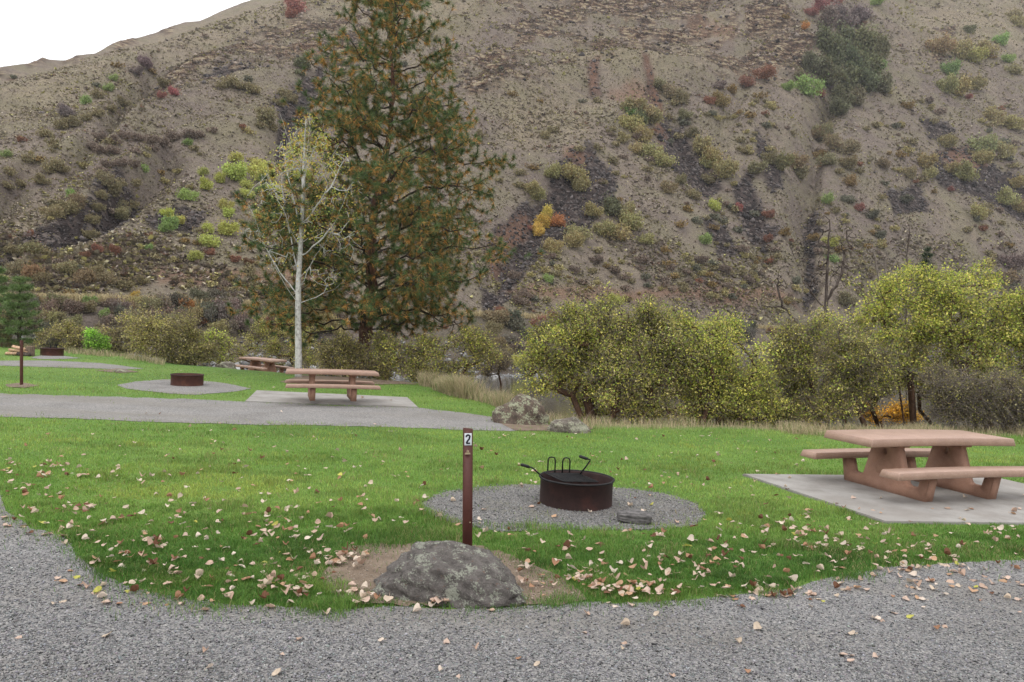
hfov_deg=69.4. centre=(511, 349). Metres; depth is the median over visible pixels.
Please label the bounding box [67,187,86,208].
hillside shrub
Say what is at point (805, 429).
dry grass
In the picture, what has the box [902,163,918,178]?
hillside shrub
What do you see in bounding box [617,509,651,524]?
driftwood log
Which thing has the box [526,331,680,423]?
bank shrub
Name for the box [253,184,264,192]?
hillside shrub
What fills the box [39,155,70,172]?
hillside shrub
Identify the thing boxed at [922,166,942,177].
hillside shrub
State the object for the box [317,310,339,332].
hillside shrub
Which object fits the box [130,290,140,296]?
hillside shrub
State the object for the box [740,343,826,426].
bank shrub
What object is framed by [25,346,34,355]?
chopping block
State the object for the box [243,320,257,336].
hillside shrub
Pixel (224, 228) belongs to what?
hillside shrub
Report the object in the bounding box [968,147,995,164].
hillside shrub
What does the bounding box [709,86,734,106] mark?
hillside shrub
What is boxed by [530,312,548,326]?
hillside shrub
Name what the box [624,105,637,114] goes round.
hillside shrub
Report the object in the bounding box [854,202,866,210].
hillside shrub
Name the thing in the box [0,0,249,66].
sky
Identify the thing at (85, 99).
hillside shrub
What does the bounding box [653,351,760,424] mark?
bank shrub
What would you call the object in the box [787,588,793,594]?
fallen leaf
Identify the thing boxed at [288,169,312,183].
hillside shrub
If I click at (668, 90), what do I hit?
hillside shrub
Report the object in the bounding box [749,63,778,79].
hillside shrub
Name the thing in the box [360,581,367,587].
fallen leaf
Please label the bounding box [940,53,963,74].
hillside shrub
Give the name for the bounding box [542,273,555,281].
hillside shrub
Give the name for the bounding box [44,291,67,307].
hillside shrub
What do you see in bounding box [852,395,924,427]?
bank shrub
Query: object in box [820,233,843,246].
hillside shrub
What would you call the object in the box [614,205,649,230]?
hillside shrub
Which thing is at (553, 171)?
hillside shrub
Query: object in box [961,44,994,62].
hillside shrub
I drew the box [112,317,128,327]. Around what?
hillside shrub
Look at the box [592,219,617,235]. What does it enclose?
hillside shrub
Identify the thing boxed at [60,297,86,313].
hillside shrub
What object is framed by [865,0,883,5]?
hillside shrub
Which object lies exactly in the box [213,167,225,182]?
hillside shrub
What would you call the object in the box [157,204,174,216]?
hillside shrub
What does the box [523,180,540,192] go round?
hillside shrub
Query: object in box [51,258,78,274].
hillside shrub
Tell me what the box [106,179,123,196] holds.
hillside shrub
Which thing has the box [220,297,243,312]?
hillside shrub
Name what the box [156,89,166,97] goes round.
hillside shrub
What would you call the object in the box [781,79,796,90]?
hillside shrub
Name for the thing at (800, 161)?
hillside shrub
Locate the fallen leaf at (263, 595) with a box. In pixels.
[259,590,266,598]
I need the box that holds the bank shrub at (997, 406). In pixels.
[907,344,1023,432]
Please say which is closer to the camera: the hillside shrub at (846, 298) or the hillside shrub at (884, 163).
the hillside shrub at (846, 298)
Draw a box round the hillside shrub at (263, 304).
[258,298,283,313]
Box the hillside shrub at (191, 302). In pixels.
[178,298,196,308]
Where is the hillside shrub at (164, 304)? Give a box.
[153,287,172,308]
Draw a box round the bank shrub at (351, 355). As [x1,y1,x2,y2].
[303,329,397,380]
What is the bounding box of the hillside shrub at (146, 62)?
[137,52,153,68]
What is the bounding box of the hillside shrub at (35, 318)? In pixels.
[22,310,49,328]
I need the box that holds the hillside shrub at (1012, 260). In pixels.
[996,249,1023,269]
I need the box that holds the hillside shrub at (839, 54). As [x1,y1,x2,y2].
[824,38,846,68]
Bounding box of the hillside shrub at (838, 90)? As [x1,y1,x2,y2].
[826,73,857,109]
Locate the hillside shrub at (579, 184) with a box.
[570,175,595,191]
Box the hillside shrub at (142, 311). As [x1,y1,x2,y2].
[132,303,153,316]
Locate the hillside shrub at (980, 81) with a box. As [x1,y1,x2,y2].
[965,72,988,89]
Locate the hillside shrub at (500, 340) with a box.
[489,334,507,348]
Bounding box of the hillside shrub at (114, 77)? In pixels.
[106,71,118,80]
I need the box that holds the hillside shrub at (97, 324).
[93,319,109,328]
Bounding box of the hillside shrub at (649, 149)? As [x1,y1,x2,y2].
[637,135,666,158]
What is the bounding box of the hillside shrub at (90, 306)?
[80,299,98,311]
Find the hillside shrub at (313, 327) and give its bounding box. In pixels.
[304,318,317,332]
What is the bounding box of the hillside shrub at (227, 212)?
[221,205,235,216]
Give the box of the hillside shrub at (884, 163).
[876,153,891,168]
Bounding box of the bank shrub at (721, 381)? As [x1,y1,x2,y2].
[648,286,799,426]
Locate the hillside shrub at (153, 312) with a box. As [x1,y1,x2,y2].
[143,303,168,317]
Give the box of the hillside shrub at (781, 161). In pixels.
[769,148,800,170]
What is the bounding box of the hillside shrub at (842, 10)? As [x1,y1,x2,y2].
[833,0,859,29]
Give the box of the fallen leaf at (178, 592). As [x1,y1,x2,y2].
[175,590,183,597]
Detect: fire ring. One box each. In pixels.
[38,338,64,355]
[170,373,203,385]
[520,455,614,511]
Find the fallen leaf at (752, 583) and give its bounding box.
[749,580,756,585]
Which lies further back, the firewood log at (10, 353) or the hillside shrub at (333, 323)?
the hillside shrub at (333, 323)
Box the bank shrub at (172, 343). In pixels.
[118,301,222,366]
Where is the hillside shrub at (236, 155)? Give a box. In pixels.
[227,149,243,161]
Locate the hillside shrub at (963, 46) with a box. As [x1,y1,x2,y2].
[948,31,975,58]
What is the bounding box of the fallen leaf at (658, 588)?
[655,584,663,592]
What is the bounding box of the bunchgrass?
[0,0,1023,325]
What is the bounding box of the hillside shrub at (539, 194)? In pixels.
[528,186,547,200]
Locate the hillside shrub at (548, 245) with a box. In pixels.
[540,236,566,251]
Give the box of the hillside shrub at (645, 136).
[630,122,654,141]
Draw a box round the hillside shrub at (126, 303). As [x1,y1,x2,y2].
[109,296,132,313]
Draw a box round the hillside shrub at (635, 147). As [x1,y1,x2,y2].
[627,140,646,153]
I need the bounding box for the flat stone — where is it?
[113,369,128,371]
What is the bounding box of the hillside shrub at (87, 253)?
[77,250,92,257]
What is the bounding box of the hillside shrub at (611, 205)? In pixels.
[600,190,625,215]
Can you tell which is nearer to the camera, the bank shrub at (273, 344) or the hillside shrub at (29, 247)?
the bank shrub at (273, 344)
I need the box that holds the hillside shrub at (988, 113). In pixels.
[978,104,1010,124]
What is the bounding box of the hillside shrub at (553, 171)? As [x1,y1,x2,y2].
[539,159,563,178]
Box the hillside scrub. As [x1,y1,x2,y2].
[0,0,1023,327]
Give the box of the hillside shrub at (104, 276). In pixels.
[95,265,119,284]
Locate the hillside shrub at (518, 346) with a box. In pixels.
[509,332,524,349]
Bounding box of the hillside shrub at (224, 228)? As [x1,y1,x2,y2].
[215,217,240,235]
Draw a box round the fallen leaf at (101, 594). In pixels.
[97,591,106,597]
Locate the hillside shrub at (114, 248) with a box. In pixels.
[106,243,122,254]
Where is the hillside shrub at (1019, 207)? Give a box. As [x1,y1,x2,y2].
[1012,199,1023,212]
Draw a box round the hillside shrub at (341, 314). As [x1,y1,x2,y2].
[337,309,346,322]
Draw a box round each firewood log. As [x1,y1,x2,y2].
[5,352,16,354]
[8,348,19,351]
[11,345,25,350]
[18,352,31,355]
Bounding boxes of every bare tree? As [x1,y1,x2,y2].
[759,266,812,379]
[800,215,856,422]
[863,241,890,425]
[905,217,911,426]
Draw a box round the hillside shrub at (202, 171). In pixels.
[197,165,210,174]
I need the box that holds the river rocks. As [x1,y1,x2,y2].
[21,334,1023,379]
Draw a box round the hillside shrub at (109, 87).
[99,82,114,91]
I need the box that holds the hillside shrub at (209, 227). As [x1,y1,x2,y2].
[200,221,214,232]
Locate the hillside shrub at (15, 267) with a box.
[2,258,27,273]
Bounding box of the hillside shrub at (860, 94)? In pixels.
[847,84,871,105]
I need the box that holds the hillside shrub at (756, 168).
[745,157,771,173]
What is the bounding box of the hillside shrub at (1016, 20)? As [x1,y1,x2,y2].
[1007,12,1023,26]
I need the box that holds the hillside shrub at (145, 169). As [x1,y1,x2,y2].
[141,162,149,172]
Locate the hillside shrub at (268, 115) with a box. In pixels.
[254,103,278,123]
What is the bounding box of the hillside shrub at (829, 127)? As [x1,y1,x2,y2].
[812,114,835,140]
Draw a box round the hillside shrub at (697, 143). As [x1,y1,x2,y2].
[692,131,714,153]
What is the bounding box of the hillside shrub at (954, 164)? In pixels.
[943,158,960,172]
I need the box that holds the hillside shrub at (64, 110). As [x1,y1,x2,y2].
[56,99,77,116]
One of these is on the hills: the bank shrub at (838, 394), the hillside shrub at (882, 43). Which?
the hillside shrub at (882, 43)
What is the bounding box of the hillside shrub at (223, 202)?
[216,198,234,208]
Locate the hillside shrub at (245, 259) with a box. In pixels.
[241,257,256,263]
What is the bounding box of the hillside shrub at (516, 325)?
[505,311,530,330]
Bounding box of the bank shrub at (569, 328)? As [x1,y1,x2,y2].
[511,279,647,423]
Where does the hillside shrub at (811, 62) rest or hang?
on the hills
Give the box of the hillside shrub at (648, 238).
[634,231,658,244]
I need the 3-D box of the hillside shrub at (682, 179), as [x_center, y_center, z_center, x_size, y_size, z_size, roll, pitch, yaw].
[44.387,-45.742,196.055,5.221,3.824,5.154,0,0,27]
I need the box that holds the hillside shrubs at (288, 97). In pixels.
[0,13,1023,353]
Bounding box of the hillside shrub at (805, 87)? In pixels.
[793,71,828,97]
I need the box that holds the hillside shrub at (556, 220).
[546,210,568,226]
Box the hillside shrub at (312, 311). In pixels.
[301,305,325,322]
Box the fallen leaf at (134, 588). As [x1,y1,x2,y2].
[130,584,142,591]
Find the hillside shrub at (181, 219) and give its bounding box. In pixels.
[170,213,187,223]
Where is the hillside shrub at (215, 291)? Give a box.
[205,282,227,301]
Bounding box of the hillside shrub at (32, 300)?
[22,296,42,311]
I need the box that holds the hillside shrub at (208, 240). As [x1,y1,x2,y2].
[196,230,222,247]
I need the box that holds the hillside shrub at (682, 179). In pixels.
[671,172,691,183]
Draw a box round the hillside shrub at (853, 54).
[839,29,874,71]
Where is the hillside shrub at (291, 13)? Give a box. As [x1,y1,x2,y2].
[284,7,297,17]
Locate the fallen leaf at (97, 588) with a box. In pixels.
[93,586,105,591]
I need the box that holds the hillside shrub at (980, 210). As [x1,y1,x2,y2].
[966,197,993,219]
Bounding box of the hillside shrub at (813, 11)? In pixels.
[802,5,820,15]
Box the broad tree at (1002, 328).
[809,252,1023,430]
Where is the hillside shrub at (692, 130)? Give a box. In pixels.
[684,125,700,137]
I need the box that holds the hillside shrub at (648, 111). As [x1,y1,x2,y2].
[627,94,659,116]
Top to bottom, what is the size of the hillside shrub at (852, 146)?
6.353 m
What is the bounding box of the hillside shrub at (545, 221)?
[534,212,550,227]
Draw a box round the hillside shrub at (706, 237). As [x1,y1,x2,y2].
[698,232,712,243]
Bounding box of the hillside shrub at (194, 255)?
[184,246,203,260]
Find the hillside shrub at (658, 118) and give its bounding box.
[647,107,665,124]
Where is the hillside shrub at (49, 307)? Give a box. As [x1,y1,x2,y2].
[32,301,57,311]
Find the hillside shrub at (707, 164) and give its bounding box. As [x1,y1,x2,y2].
[699,153,721,168]
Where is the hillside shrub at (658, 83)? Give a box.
[651,74,672,89]
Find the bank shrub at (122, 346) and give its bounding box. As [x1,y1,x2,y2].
[83,305,152,356]
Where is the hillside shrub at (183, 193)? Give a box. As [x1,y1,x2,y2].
[175,187,202,200]
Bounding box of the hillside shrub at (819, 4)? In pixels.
[812,0,830,9]
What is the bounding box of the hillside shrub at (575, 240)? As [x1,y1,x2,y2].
[562,230,585,247]
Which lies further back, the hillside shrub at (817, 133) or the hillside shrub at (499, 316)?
the hillside shrub at (817, 133)
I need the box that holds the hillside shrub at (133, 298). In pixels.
[124,292,148,307]
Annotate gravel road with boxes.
[0,360,142,368]
[0,393,516,430]
[0,496,1023,681]
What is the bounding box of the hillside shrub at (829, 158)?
[814,148,841,165]
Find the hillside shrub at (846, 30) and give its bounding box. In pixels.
[832,11,869,56]
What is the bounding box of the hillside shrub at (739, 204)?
[734,202,743,210]
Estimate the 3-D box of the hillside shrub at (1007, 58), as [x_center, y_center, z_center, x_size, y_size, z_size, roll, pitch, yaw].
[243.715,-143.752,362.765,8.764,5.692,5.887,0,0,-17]
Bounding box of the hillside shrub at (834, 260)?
[824,253,840,262]
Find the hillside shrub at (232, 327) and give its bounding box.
[216,316,247,336]
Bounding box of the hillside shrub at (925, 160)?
[917,149,942,168]
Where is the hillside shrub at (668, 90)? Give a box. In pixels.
[656,79,684,98]
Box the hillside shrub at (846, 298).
[835,287,859,304]
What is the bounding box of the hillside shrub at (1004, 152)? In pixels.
[994,139,1018,158]
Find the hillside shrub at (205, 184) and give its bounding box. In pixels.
[198,172,213,189]
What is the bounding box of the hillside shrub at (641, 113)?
[631,105,648,126]
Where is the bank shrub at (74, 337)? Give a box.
[28,314,87,350]
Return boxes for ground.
[0,328,1023,608]
[5,383,36,387]
[31,356,76,358]
[96,368,136,372]
[118,379,250,394]
[280,375,413,383]
[322,543,584,606]
[422,484,704,530]
[490,418,590,430]
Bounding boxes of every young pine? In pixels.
[0,266,15,329]
[0,275,44,347]
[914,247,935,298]
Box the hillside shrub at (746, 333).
[738,325,759,341]
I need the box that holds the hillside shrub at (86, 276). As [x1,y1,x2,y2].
[70,264,98,284]
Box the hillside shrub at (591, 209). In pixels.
[582,200,608,216]
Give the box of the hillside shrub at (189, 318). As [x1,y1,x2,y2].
[179,312,201,326]
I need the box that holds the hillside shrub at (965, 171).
[948,155,985,181]
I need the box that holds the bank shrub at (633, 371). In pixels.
[573,278,718,423]
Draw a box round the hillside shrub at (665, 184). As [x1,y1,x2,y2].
[658,178,681,193]
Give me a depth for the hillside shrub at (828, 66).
289.19 m
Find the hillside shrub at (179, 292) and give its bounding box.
[174,290,191,305]
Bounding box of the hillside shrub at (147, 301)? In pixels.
[134,288,162,311]
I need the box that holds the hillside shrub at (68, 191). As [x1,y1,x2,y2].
[65,187,75,196]
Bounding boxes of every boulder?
[215,361,236,368]
[372,540,529,608]
[491,393,549,424]
[547,417,590,432]
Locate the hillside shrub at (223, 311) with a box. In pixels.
[213,295,236,322]
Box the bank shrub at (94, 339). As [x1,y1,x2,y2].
[81,321,115,353]
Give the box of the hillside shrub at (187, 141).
[182,138,193,145]
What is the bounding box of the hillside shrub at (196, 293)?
[187,286,212,302]
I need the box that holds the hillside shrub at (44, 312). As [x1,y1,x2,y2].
[23,305,49,326]
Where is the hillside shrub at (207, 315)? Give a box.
[201,302,217,325]
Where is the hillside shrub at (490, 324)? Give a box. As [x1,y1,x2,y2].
[484,321,504,333]
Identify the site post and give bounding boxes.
[20,340,22,384]
[462,427,472,545]
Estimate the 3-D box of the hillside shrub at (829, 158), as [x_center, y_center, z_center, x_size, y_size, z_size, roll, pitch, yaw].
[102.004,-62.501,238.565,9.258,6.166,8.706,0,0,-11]
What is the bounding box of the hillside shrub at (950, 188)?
[947,184,956,190]
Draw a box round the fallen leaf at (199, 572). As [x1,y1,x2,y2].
[195,569,203,577]
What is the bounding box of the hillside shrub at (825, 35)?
[812,13,846,50]
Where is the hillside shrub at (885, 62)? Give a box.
[870,57,888,73]
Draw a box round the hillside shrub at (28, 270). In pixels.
[17,261,45,277]
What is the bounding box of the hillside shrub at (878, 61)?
[856,44,886,72]
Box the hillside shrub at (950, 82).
[934,72,960,93]
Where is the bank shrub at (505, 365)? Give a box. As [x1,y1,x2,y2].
[475,343,518,390]
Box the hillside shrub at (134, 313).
[119,305,148,323]
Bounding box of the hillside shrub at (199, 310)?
[183,299,208,324]
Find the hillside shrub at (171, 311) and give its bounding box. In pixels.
[162,303,186,317]
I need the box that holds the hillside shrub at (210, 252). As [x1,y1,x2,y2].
[203,247,214,254]
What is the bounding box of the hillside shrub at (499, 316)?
[478,303,514,324]
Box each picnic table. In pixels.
[235,357,293,372]
[285,368,380,400]
[800,429,1023,501]
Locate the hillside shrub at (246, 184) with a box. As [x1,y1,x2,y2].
[238,179,255,188]
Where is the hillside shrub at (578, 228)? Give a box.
[564,219,596,239]
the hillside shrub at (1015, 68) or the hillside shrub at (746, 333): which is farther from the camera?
the hillside shrub at (1015, 68)
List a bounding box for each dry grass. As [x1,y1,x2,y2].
[0,343,165,364]
[1,291,991,338]
[393,364,1023,429]
[410,367,546,406]
[546,407,1023,436]
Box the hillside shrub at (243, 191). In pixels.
[238,187,256,197]
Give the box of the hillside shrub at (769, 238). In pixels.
[763,233,775,241]
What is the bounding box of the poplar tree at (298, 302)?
[237,113,372,376]
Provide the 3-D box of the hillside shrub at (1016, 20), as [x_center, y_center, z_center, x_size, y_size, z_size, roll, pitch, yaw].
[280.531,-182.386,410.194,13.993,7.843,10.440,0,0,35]
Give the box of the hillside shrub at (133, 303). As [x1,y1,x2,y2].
[122,296,135,310]
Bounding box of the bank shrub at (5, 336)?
[0,308,16,346]
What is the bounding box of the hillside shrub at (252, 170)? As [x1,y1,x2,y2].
[245,160,277,182]
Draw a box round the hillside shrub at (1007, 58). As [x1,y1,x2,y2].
[1000,52,1018,62]
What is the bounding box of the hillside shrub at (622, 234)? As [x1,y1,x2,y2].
[598,215,635,240]
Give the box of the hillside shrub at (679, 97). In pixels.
[671,87,690,103]
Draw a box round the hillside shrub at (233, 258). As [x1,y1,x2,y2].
[230,254,242,261]
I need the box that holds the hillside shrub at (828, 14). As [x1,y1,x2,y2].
[815,2,840,29]
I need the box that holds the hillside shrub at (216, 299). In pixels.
[203,295,239,311]
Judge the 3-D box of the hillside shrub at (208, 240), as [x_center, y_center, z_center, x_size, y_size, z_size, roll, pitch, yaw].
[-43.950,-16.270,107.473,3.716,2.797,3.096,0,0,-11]
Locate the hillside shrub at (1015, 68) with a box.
[1002,62,1023,74]
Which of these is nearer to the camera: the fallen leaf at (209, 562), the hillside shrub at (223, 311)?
the fallen leaf at (209, 562)
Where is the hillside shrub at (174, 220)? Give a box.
[158,212,179,228]
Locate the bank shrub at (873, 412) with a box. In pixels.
[804,318,978,429]
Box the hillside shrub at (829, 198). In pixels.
[817,191,838,203]
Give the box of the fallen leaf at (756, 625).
[753,621,764,628]
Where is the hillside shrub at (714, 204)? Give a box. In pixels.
[708,195,724,211]
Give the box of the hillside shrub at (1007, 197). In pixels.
[990,181,1023,205]
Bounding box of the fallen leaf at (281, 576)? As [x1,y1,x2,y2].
[277,574,284,581]
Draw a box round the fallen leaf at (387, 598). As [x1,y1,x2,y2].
[383,593,392,601]
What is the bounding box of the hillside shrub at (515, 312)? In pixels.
[503,305,523,323]
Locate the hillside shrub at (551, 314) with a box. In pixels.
[547,309,557,319]
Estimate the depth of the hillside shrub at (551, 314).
125.41 m
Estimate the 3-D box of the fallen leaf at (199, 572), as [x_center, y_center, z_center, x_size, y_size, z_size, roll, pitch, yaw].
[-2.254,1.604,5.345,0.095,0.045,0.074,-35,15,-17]
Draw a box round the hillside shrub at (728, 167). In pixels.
[709,153,745,178]
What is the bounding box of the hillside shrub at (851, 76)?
[836,60,866,93]
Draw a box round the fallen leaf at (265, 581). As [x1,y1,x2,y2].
[263,578,271,584]
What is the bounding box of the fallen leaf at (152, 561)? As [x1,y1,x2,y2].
[148,557,157,563]
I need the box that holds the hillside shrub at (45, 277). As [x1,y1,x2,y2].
[32,266,52,283]
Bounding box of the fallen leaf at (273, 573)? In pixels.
[268,570,275,577]
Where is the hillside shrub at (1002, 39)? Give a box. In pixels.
[991,30,1012,45]
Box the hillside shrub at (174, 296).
[169,288,197,306]
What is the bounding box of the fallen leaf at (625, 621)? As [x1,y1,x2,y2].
[621,618,632,625]
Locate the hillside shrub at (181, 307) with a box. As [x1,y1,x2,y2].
[173,302,196,314]
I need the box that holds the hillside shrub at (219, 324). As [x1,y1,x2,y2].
[203,317,228,333]
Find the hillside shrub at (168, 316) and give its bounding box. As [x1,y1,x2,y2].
[156,308,184,331]
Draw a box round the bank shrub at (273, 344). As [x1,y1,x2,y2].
[215,305,334,372]
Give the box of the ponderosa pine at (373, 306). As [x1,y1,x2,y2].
[225,0,545,360]
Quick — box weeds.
[424,487,704,531]
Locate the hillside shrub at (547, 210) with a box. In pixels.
[541,203,553,218]
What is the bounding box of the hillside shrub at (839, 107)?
[825,94,850,116]
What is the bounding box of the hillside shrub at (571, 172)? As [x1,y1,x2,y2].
[560,156,595,182]
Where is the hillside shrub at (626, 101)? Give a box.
[617,93,651,112]
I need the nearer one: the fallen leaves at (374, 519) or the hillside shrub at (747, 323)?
the fallen leaves at (374, 519)
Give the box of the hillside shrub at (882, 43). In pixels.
[869,32,893,59]
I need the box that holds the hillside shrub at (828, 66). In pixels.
[813,42,845,85]
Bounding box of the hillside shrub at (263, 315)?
[258,306,282,319]
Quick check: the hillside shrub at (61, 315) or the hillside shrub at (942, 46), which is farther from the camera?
the hillside shrub at (942, 46)
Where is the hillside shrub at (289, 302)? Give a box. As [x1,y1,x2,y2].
[281,297,303,316]
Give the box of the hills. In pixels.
[0,0,1023,377]
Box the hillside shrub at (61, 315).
[46,307,67,325]
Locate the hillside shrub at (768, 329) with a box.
[765,327,776,333]
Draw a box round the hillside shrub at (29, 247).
[15,240,46,253]
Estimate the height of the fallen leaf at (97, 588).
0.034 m
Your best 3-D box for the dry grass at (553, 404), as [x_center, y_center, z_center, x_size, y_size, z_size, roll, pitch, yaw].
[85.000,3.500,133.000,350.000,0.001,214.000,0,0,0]
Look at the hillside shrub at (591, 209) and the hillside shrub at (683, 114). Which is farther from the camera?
the hillside shrub at (683, 114)
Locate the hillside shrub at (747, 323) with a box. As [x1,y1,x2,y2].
[728,316,752,334]
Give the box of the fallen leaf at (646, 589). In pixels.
[642,586,653,593]
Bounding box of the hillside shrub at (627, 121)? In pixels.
[616,106,647,131]
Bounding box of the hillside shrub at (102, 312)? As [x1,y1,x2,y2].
[96,308,109,317]
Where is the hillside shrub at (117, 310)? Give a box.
[112,300,138,322]
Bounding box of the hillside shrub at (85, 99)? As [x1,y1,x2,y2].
[79,93,92,104]
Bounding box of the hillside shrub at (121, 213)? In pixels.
[110,206,129,219]
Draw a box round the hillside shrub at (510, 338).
[498,330,520,343]
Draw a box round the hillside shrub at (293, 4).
[281,0,306,12]
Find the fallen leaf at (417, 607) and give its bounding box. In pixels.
[413,603,421,611]
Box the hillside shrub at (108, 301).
[101,297,120,308]
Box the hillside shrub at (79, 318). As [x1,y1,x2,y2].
[60,313,85,328]
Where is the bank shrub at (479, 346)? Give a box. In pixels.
[356,310,508,385]
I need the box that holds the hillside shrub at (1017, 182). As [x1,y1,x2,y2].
[1007,173,1023,187]
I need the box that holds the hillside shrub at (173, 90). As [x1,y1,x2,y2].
[167,85,181,95]
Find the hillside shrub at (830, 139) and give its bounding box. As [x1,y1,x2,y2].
[818,127,846,149]
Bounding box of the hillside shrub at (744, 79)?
[737,70,758,86]
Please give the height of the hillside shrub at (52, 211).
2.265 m
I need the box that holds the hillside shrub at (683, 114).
[677,107,695,119]
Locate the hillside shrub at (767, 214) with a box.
[760,206,774,217]
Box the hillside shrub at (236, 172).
[218,153,250,180]
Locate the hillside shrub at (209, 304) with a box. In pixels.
[195,295,219,319]
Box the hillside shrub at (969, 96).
[964,93,972,98]
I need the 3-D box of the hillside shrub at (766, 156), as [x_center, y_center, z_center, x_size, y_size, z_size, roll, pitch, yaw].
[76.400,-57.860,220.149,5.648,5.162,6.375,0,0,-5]
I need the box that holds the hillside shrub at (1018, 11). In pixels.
[1004,3,1023,18]
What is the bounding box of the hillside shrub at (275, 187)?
[266,183,284,192]
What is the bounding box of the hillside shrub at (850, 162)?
[837,149,861,169]
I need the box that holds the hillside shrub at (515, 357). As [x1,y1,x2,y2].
[511,349,529,366]
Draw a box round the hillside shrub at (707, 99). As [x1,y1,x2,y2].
[702,96,718,104]
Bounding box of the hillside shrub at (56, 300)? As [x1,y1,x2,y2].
[42,295,62,309]
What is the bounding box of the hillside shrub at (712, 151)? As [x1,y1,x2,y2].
[697,141,723,166]
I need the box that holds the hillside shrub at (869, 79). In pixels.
[853,61,885,92]
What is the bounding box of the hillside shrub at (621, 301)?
[608,293,628,304]
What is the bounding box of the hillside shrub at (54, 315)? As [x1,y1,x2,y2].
[41,308,66,326]
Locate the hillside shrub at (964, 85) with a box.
[952,70,979,95]
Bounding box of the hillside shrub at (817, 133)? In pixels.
[811,126,826,138]
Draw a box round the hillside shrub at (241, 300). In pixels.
[226,292,250,304]
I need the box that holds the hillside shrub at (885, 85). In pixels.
[873,66,898,92]
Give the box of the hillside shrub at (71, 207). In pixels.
[54,197,81,215]
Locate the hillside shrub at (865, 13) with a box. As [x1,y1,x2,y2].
[848,0,874,25]
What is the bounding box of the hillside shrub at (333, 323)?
[321,313,341,330]
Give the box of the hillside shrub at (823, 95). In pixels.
[815,90,827,96]
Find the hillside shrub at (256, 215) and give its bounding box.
[249,210,262,219]
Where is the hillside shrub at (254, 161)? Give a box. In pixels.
[250,157,266,166]
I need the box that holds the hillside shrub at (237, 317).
[230,306,253,330]
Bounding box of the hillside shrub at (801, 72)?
[792,65,808,81]
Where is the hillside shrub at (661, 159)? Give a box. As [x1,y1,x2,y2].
[646,148,678,167]
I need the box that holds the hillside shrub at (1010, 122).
[998,112,1023,129]
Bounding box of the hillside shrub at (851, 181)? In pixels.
[839,172,859,185]
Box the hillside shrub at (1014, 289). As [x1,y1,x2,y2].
[1009,280,1023,296]
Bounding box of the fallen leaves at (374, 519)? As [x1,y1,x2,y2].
[0,351,1023,675]
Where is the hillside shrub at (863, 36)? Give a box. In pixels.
[850,21,887,53]
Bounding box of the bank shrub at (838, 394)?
[752,298,925,427]
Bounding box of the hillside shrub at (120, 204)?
[117,197,131,212]
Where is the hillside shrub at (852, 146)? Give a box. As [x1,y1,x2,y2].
[832,136,862,154]
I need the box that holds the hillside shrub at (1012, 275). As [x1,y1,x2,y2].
[995,264,1022,283]
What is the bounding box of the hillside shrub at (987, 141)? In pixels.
[965,124,1003,152]
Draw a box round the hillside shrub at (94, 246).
[91,243,106,252]
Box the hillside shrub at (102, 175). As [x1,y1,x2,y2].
[92,168,117,186]
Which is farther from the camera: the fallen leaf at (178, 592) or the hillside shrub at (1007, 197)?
the hillside shrub at (1007, 197)
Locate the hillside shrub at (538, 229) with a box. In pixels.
[532,218,547,235]
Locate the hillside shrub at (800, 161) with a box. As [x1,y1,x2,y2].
[790,150,814,169]
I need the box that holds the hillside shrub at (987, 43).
[976,37,1005,54]
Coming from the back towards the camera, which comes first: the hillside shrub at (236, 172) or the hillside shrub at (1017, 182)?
the hillside shrub at (1017, 182)
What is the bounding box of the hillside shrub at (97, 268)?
[86,264,106,275]
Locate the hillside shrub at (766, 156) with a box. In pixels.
[760,146,779,163]
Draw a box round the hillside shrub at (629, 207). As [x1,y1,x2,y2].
[617,196,641,220]
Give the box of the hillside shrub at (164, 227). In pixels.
[156,221,175,231]
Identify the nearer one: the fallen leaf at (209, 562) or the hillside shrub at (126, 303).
the fallen leaf at (209, 562)
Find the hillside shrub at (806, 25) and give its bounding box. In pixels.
[800,21,811,29]
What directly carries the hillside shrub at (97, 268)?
on the hills
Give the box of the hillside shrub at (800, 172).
[795,164,811,178]
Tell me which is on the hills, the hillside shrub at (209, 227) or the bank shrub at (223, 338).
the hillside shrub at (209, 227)
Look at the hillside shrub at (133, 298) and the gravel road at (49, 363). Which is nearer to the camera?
the gravel road at (49, 363)
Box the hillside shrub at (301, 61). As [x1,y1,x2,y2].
[291,54,311,69]
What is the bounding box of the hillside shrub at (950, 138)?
[934,132,959,148]
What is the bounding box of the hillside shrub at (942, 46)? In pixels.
[924,30,964,54]
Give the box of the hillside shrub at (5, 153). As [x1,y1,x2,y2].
[0,149,13,156]
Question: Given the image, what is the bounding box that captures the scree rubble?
[0,0,1023,311]
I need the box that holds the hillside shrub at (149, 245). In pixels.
[144,243,154,249]
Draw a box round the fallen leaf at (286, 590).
[281,584,289,593]
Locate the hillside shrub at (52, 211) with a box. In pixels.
[34,204,67,218]
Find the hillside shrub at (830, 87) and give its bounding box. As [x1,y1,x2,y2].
[826,83,837,91]
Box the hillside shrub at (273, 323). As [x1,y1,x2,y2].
[262,315,286,333]
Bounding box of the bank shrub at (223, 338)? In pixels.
[198,321,239,365]
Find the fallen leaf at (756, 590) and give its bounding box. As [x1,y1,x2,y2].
[753,587,759,594]
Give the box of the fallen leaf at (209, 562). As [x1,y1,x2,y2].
[205,560,216,564]
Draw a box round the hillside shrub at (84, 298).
[80,292,100,305]
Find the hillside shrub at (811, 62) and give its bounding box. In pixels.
[798,45,825,73]
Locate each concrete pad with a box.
[245,390,417,407]
[742,474,1023,524]

